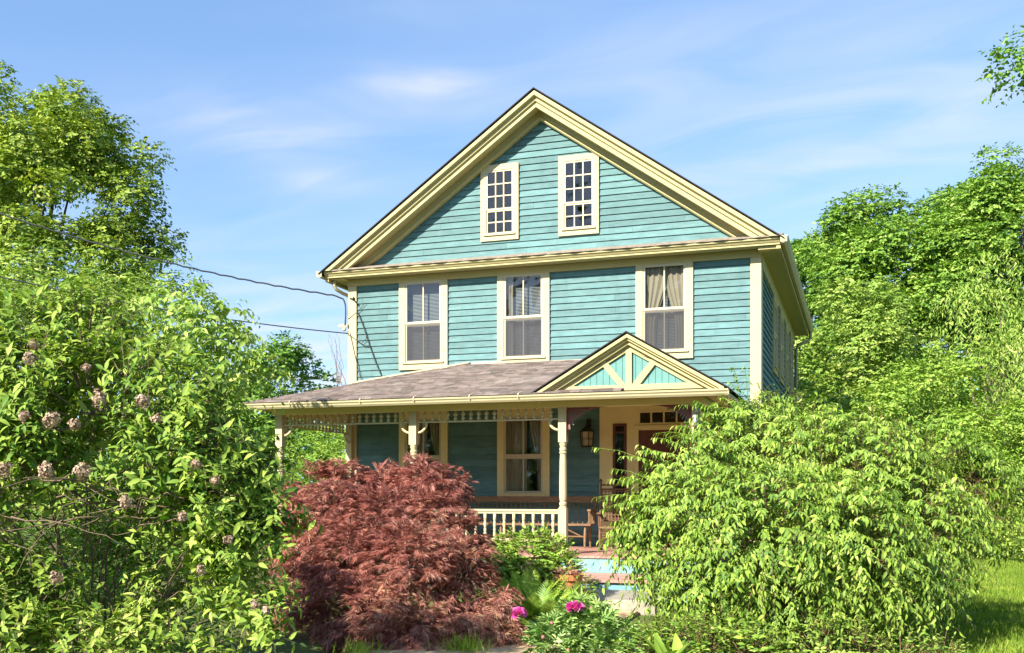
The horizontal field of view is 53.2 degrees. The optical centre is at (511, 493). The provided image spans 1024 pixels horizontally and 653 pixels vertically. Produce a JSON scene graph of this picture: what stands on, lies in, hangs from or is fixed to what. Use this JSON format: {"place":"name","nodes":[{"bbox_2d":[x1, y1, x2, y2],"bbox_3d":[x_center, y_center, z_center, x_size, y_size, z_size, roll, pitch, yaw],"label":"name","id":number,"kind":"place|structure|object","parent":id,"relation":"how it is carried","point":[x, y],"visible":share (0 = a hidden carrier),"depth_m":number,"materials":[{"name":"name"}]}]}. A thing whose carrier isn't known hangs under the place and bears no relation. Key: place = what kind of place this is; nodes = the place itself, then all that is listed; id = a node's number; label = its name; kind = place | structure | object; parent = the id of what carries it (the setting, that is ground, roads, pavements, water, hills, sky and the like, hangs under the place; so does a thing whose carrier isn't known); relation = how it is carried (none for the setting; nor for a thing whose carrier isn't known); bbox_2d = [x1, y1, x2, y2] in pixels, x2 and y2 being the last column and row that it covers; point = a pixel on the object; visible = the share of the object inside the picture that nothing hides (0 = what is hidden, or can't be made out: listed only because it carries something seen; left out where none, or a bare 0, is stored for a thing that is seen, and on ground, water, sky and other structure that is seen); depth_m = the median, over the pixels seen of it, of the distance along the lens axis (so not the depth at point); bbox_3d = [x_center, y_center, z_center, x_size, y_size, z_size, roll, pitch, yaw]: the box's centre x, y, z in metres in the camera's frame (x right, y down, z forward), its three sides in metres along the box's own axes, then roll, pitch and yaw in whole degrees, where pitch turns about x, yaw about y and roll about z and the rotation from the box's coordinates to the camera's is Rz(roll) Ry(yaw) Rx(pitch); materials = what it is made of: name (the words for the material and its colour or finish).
{"place":"outdoors","nodes":[
{"label":"outdoors","id":0,"kind":"place"},
{"bbox_2d":[369,610,637,652],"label":"path","id":1,"kind":"structure","parent":0,"point":[513,648],"depth_m":9.67,"materials":[{"name":"beige stone"}]},
{"bbox_2d":[423,629,493,652],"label":"grass tuft","id":2,"kind":"object","parent":1,"relation":"on","point":[470,648],"visible":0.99,"depth_m":9.51,"materials":[{"name":"green plant"}]},
{"bbox_2d":[550,561,584,591],"bbox_3d":[0.691,1.145,12.621,0.456,0.650,0.567,0,0,-1],"label":"flower pot","id":3,"kind":"object","parent":1,"relation":"on","point":[573,576],"visible":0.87,"depth_m":12.49,"materials":[{"name":"ceramic"}]},
{"bbox_2d":[0,500,1023,652],"bbox_3d":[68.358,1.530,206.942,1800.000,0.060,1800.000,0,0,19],"label":"ground","id":4,"kind":"structure","parent":0,"point":[299,648],"depth_m":11.35,"materials":[{"name":"green plant"}]},
{"bbox_2d":[0,59,191,548],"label":"locust tree","id":5,"kind":"object","parent":4,"relation":"on","point":[53,156],"visible":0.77,"depth_m":26.75,"materials":[{"name":"green plant"}]},
{"bbox_2d":[0,231,211,566],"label":"young tree","id":6,"kind":"object","parent":4,"relation":"on","point":[141,284],"visible":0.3,"depth_m":20.45,"materials":[{"name":"green plant"}]},
{"bbox_2d":[0,469,277,652],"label":"undergrowth","id":7,"kind":"object","parent":4,"relation":"on","point":[73,533],"visible":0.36,"depth_m":8.27,"materials":[{"name":"green plant"}]},
{"bbox_2d":[0,270,321,652],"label":"hydrangea shrub","id":8,"kind":"object","parent":4,"relation":"on","point":[59,445],"visible":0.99,"depth_m":6.29,"materials":[{"name":"green plant"}]},
{"bbox_2d":[65,277,295,596],"bbox_3d":[-4.709,-0.750,14.412,3.524,4.781,3.156,0,0,19],"label":"dogwood tree","id":9,"kind":"object","parent":4,"relation":"on","point":[190,311],"visible":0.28,"depth_m":14.58,"materials":[{"name":"green plant"}]},
{"bbox_2d":[180,330,341,504],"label":"round tree","id":10,"kind":"object","parent":4,"relation":"on","point":[293,361],"visible":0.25,"depth_m":60.95,"materials":[{"name":"green plant"}]},
{"bbox_2d":[226,412,345,544],"bbox_3d":[-4.925,-0.322,26.593,5.969,4.182,4.357,0,0,4],"label":"garden shrub","id":11,"kind":"object","parent":4,"relation":"on","point":[342,448],"visible":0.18,"depth_m":26.48,"materials":[{"name":"green plant"}]},
{"bbox_2d":[323,636,393,652],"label":"grass tuft","id":12,"kind":"object","parent":4,"relation":"on","point":[361,646],"visible":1,"depth_m":9.39,"materials":[{"name":"green plant"}]},
{"bbox_2d":[251,451,533,652],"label":"laceleaf maple","id":13,"kind":"object","parent":4,"relation":"on","point":[362,523],"visible":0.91,"depth_m":10.43,"materials":[{"name":"red plant"}]},
{"bbox_2d":[30,345,989,513],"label":"wood","id":14,"kind":"object","parent":4,"relation":"on","point":[328,433],"visible":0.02,"depth_m":74.30,"materials":[{"name":"green plant"}]},
{"bbox_2d":[243,87,813,602],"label":"wooden house","id":15,"kind":"structure","parent":4,"relation":"on","point":[547,293],"depth_m":18.49,"materials":[{"name":"teal paint"}]},
{"bbox_2d":[0,212,345,325],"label":"overhead cable","id":16,"kind":"object","parent":15,"relation":"attached to","point":[179,264],"visible":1,"depth_m":19.06,"materials":[{"name":"rubber"}]},
{"bbox_2d":[0,276,347,333],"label":"overhead cable","id":17,"kind":"object","parent":15,"relation":"attached to","point":[181,312],"visible":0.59,"depth_m":18.89,"materials":[{"name":"rubber"}]},
{"bbox_2d":[328,335,345,384],"bbox_3d":[-3.422,-2.625,19.986,0.393,1.019,0.014,0,0,19],"label":"dead vine","id":18,"kind":"object","parent":15,"relation":"attached to","point":[341,374],"visible":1,"depth_m":19.98,"materials":[{"name":"grey plant"}]},
{"bbox_2d":[348,303,381,378],"bbox_3d":[-2.850,-2.961,19.841,0.743,1.486,0.027,0,0,19],"label":"loose wire","id":19,"kind":"object","parent":15,"relation":"attached to","point":[362,344],"visible":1,"depth_m":19.85,"materials":[{"name":"rubber"}]},
{"bbox_2d":[399,279,447,369],"bbox_3d":[-1.671,-3.197,19.515,1.002,1.674,0.200,0,0,19],"label":"window","id":20,"kind":"structure","parent":15,"relation":"in","point":[423,344],"depth_m":19.49,"materials":[{"name":"beige paint"}]},
{"bbox_2d":[399,411,447,485],"bbox_3d":[-1.679,-0.705,19.491,1.002,1.690,0.150,0,0,19],"label":"window","id":21,"kind":"structure","parent":15,"relation":"in","point":[439,431],"depth_m":19.47,"materials":[{"name":"yellow paint"}]},
{"bbox_2d":[480,162,518,241],"bbox_3d":[-0.230,-5.395,18.968,0.743,1.410,0.088,0,0,19],"label":"attic window","id":22,"kind":"structure","parent":15,"relation":"in","point":[514,167],"depth_m":18.96,"materials":[{"name":"beige paint"}]},
{"bbox_2d":[497,272,549,362],"bbox_3d":[0.224,-3.197,18.873,1.009,1.674,0.200,0,0,19],"label":"window","id":23,"kind":"structure","parent":15,"relation":"in","point":[525,338],"depth_m":18.86,"materials":[{"name":"beige paint"}]},
{"bbox_2d":[497,408,549,495],"bbox_3d":[0.216,-0.705,18.850,1.009,1.690,0.150,0,0,19],"label":"window","id":24,"kind":"structure","parent":15,"relation":"in","point":[512,456],"depth_m":18.90,"materials":[{"name":"yellow paint"}]},
{"bbox_2d":[459,496,598,547],"bbox_3d":[0.271,0.501,18.295,2.500,0.902,0.505,0,0,19],"label":"spindle bench","id":25,"kind":"object","parent":15,"relation":"on","point":[540,499],"visible":0.51,"depth_m":18.31,"materials":[{"name":"brown wood"}]},
{"bbox_2d":[558,153,598,236],"bbox_3d":[1.201,-5.395,18.484,0.756,1.450,0.088,0,0,19],"label":"attic window","id":26,"kind":"structure","parent":15,"relation":"in","point":[563,230],"depth_m":18.48,"materials":[{"name":"beige paint"}]},
{"bbox_2d":[597,479,632,549],"bbox_3d":[1.758,0.349,17.462,0.610,1.218,0.970,0,0,7],"label":"rocking chair","id":27,"kind":"object","parent":15,"relation":"on","point":[600,521],"visible":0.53,"depth_m":17.72,"materials":[{"name":"wood"}]},
{"bbox_2d":[638,410,688,424],"bbox_3d":[2.673,-1.337,18.000,0.900,0.235,0.045,0,0,19],"label":"transom window","id":28,"kind":"structure","parent":15,"relation":"in","point":[639,412],"depth_m":18.00,"materials":[{"name":"yellow paint"}]},
{"bbox_2d":[639,429,688,545],"bbox_3d":[2.677,-0.094,18.011,0.896,2.048,0.052,0,0,19],"label":"front door","id":29,"kind":"structure","parent":15,"relation":"in","point":[645,436],"depth_m":18.03,"materials":[{"name":"red wood"}]},
{"bbox_2d":[636,262,692,358],"bbox_3d":[2.693,-3.197,18.038,1.013,1.674,0.200,0,0,19],"label":"window","id":30,"kind":"structure","parent":15,"relation":"in","point":[669,329],"depth_m":18.00,"materials":[{"name":"beige paint"}]},
{"bbox_2d":[772,294,778,376],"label":"window","id":31,"kind":"structure","parent":15,"relation":"in","point":[775,313],"depth_m":20.14,"materials":[{"name":"beige paint"}]},
{"bbox_2d":[778,310,784,385],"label":"window","id":32,"kind":"structure","parent":15,"relation":"in","point":[781,379],"depth_m":21.96,"materials":[{"name":"beige paint"}]},
{"bbox_2d":[784,323,789,392],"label":"window","id":33,"kind":"structure","parent":15,"relation":"in","point":[786,352],"depth_m":23.19,"materials":[{"name":"beige paint"}]},
{"bbox_2d":[789,334,793,397],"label":"window","id":34,"kind":"structure","parent":15,"relation":"in","point":[791,342],"depth_m":25.25,"materials":[{"name":"beige paint"}]},
{"bbox_2d":[473,567,589,605],"bbox_3d":[0.180,1.180,11.593,1.492,0.657,1.355,0,0,19],"label":"fern","id":35,"kind":"object","parent":4,"relation":"on","point":[532,585],"visible":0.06,"depth_m":11.69,"materials":[{"name":"green plant"}]},
{"bbox_2d":[480,522,593,593],"bbox_3d":[0.283,1.006,13.120,1.540,1.286,1.375,0,0,19],"label":"columbine plant","id":36,"kind":"object","parent":4,"relation":"on","point":[544,564],"visible":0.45,"depth_m":13.10,"materials":[{"name":"green plant"}]},
{"bbox_2d":[494,579,580,632],"bbox_3d":[0.324,1.213,10.840,1.172,0.560,1.208,0,0,-13],"label":"fern","id":37,"kind":"object","parent":4,"relation":"on","point":[533,605],"visible":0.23,"depth_m":10.74,"materials":[{"name":"green plant"}]},
{"bbox_2d":[541,571,599,603],"bbox_3d":[0.617,1.221,11.811,0.825,0.663,0.690,0,0,-20],"label":"garden phlox","id":38,"kind":"object","parent":4,"relation":"on","point":[584,587],"visible":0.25,"depth_m":11.79,"materials":[{"name":"green plant"}]},
{"bbox_2d":[511,585,653,652],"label":"peony plant","id":39,"kind":"object","parent":4,"relation":"on","point":[580,615],"visible":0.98,"depth_m":8.53,"materials":[{"name":"green plant"}]},
{"bbox_2d":[579,589,676,615],"bbox_3d":[1.003,1.438,13.595,2.380,0.205,1.370,0,0,19],"label":"stone step","id":40,"kind":"object","parent":4,"relation":"on","point":[615,596],"visible":0.04,"depth_m":12.88,"materials":[{"name":"grey stone"}]},
{"bbox_2d":[642,632,700,652],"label":"lily plant","id":41,"kind":"object","parent":4,"relation":"on","point":[658,646],"visible":1,"depth_m":8.15,"materials":[{"name":"green plant"}]},
{"bbox_2d":[610,599,814,652],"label":"lemon balm","id":42,"kind":"object","parent":4,"relation":"on","point":[746,642],"visible":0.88,"depth_m":8.55,"materials":[{"name":"green plant"}]},
{"bbox_2d":[714,383,820,571],"bbox_3d":[3.613,-0.050,14.467,1.470,3.204,1.679,0,0,19],"label":"climbing vine","id":43,"kind":"object","parent":4,"relation":"on","point":[729,403],"visible":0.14,"depth_m":14.57,"materials":[{"name":"green plant"}]},
{"bbox_2d":[591,366,1023,652],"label":"weeping shrub","id":44,"kind":"object","parent":4,"relation":"on","point":[859,505],"visible":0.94,"depth_m":9.62,"materials":[{"name":"green plant"}]},
{"bbox_2d":[790,227,879,520],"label":"maple tree","id":45,"kind":"object","parent":4,"relation":"on","point":[809,292],"visible":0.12,"depth_m":44.90,"materials":[{"name":"green plant"}]},
{"bbox_2d":[780,601,977,652],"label":"catmint patch","id":46,"kind":"object","parent":4,"relation":"on","point":[882,642],"visible":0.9,"depth_m":8.75,"materials":[{"name":"green plant"}]},
{"bbox_2d":[793,274,974,445],"bbox_3d":[10.411,-2.389,29.613,5.866,8.071,4.849,0,0,19],"label":"young maple","id":47,"kind":"object","parent":4,"relation":"on","point":[873,335],"visible":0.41,"depth_m":29.22,"materials":[{"name":"green plant"}]},
{"bbox_2d":[793,181,1011,425],"bbox_3d":[15.449,-5.425,40.177,8.947,14.207,7.301,0,0,19],"label":"maple tree","id":48,"kind":"object","parent":4,"relation":"on","point":[864,253],"visible":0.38,"depth_m":39.12,"materials":[{"name":"green plant"}]},
{"bbox_2d":[790,338,1023,560],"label":"lime tree","id":49,"kind":"object","parent":4,"relation":"on","point":[901,394],"visible":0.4,"depth_m":23.25,"materials":[{"name":"green plant"}]},
{"bbox_2d":[905,141,1023,534],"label":"maple tree","id":50,"kind":"object","parent":4,"relation":"on","point":[959,242],"visible":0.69,"depth_m":36.09,"materials":[{"name":"green plant"}]},
{"bbox_2d":[912,247,1023,551],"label":"willow tree","id":51,"kind":"object","parent":4,"relation":"on","point":[1016,368],"visible":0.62,"depth_m":26.47,"materials":[{"name":"green plant"}]},
{"bbox_2d":[975,24,1023,107],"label":"ash tree","id":52,"kind":"object","parent":4,"relation":"on","point":[998,56],"visible":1,"depth_m":24.19,"materials":[{"name":"green plant"}]},
{"bbox_2d":[0,0,1023,481],"label":"sky","id":53,"kind":"structure","parent":0,"point":[290,128],"materials":[{"name":"blue"}]},
{"bbox_2d":[781,550,1023,652],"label":"grass","id":54,"kind":"structure","parent":0,"point":[1001,596],"depth_m":12.22,"materials":[{"name":"green plant"}]}
]}

